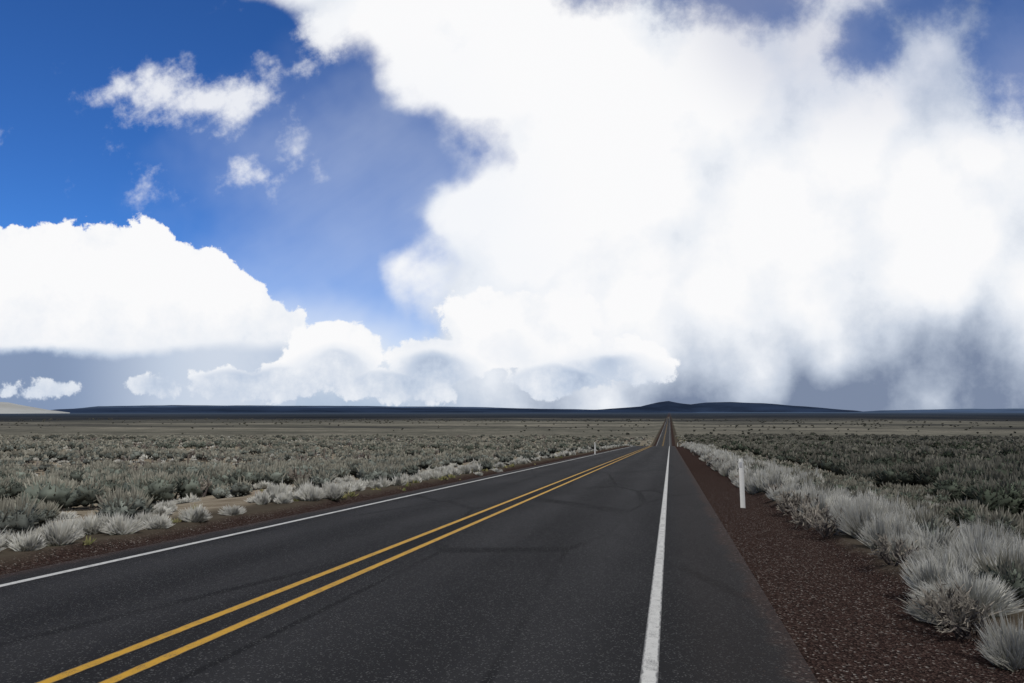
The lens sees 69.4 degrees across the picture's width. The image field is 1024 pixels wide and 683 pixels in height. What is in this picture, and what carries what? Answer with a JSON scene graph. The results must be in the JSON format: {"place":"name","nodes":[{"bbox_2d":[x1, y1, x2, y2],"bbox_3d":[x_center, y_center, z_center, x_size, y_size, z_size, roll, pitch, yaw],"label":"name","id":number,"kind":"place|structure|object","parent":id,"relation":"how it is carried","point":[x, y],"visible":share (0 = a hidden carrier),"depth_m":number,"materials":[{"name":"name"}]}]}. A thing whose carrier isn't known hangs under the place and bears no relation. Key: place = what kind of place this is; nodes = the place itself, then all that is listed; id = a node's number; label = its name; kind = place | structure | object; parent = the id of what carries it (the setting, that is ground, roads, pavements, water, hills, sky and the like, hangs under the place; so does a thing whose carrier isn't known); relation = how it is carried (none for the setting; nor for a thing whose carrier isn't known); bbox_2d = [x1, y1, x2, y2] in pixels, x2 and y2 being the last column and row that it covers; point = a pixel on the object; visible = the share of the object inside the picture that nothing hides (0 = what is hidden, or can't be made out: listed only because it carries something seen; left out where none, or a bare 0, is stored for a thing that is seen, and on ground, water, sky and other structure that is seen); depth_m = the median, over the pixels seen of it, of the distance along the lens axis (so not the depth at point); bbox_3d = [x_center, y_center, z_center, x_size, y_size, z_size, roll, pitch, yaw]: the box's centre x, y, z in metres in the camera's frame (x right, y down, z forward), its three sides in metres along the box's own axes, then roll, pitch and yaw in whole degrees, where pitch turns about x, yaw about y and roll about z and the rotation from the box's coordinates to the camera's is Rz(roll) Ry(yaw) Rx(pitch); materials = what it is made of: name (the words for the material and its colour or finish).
{"place":"outdoors","nodes":[
{"label":"outdoors","id":0,"kind":"place"},
{"bbox_2d":[75,405,532,408],"bbox_3d":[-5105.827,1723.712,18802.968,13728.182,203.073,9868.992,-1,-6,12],"label":"plateau","id":1,"kind":"structure","parent":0,"point":[145,406],"depth_m":18256.68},
{"bbox_2d":[54,407,695,412],"bbox_3d":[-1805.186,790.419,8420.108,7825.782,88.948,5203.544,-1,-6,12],"label":"plateau","id":2,"kind":"structure","parent":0,"point":[277,410],"depth_m":7811.75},
{"bbox_2d":[0,417,818,682],"bbox_3d":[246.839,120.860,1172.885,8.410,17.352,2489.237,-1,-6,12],"label":"road asphalt","id":3,"kind":"structure","parent":0,"point":[553,586],"depth_m":7.42,"materials":[{"name":"grey asphalt"}]},
{"bbox_2d":[0,425,664,586],"bbox_3d":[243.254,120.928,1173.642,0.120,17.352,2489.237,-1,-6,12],"label":"line","id":4,"kind":"object","parent":3,"relation":"on","point":[55,573],"visible":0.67,"depth_m":11.03,"materials":[{"name":"white paint"}]},
{"bbox_2d":[36,431,665,682],"bbox_3d":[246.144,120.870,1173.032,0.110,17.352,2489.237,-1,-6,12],"label":"yellow line","id":5,"kind":"object","parent":3,"relation":"on","point":[77,669],"visible":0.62,"depth_m":6.74,"materials":[{"name":"paint"}]},
{"bbox_2d":[98,428,666,682],"bbox_3d":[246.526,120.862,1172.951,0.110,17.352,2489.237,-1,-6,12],"label":"yellow line","id":6,"kind":"object","parent":3,"relation":"on","point":[153,662],"visible":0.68,"depth_m":6.75,"materials":[{"name":"paint"}]},
{"bbox_2d":[639,446,669,682],"bbox_3d":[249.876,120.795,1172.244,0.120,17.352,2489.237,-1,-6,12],"label":"line","id":7,"kind":"object","parent":3,"relation":"on","point":[650,665],"visible":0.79,"depth_m":6.85,"materials":[{"name":"white paint"}]},
{"bbox_2d":[0,412,1023,682],"bbox_3d":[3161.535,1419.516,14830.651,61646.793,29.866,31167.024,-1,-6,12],"label":"ground","id":8,"kind":"structure","parent":0,"point":[836,602],"depth_m":15.36,"materials":[{"name":"brown soil"}]},
{"bbox_2d":[0,402,68,413],"bbox_3d":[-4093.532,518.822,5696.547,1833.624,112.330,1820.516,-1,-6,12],"label":"hill","id":9,"kind":"structure","parent":8,"relation":"on","point":[8,408],"depth_m":5490.23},
{"bbox_2d":[0,418,1023,671],"bbox_3d":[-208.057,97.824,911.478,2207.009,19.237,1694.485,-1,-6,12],"label":"brush","id":10,"kind":"object","parent":8,"relation":"on","point":[898,500],"visible":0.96,"depth_m":27.54,"materials":[{"name":"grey plant"}]},
{"bbox_2d":[738,459,744,507],"bbox_3d":[5.625,3.493,18.096,0.115,1.240,0.028,-2,-6,8],"label":"delineator","id":11,"kind":"object","parent":8,"relation":"on","point":[741,484],"visible":0.95,"depth_m":18.09,"materials":[{"name":"plastic"}]},
{"bbox_2d":[0,0,1023,410],"label":"sky","id":12,"kind":"structure","parent":0,"point":[535,204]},
{"bbox_2d":[598,401,861,411],"bbox_3d":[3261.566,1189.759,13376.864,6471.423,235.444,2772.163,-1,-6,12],"label":"hill range","id":13,"kind":"structure","parent":0,"point":[714,407],"depth_m":12701.97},
{"bbox_2d":[862,409,1023,412],"bbox_3d":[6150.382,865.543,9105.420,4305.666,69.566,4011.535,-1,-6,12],"label":"plateau","id":14,"kind":"structure","parent":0,"point":[984,410],"depth_m":8800.68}
]}

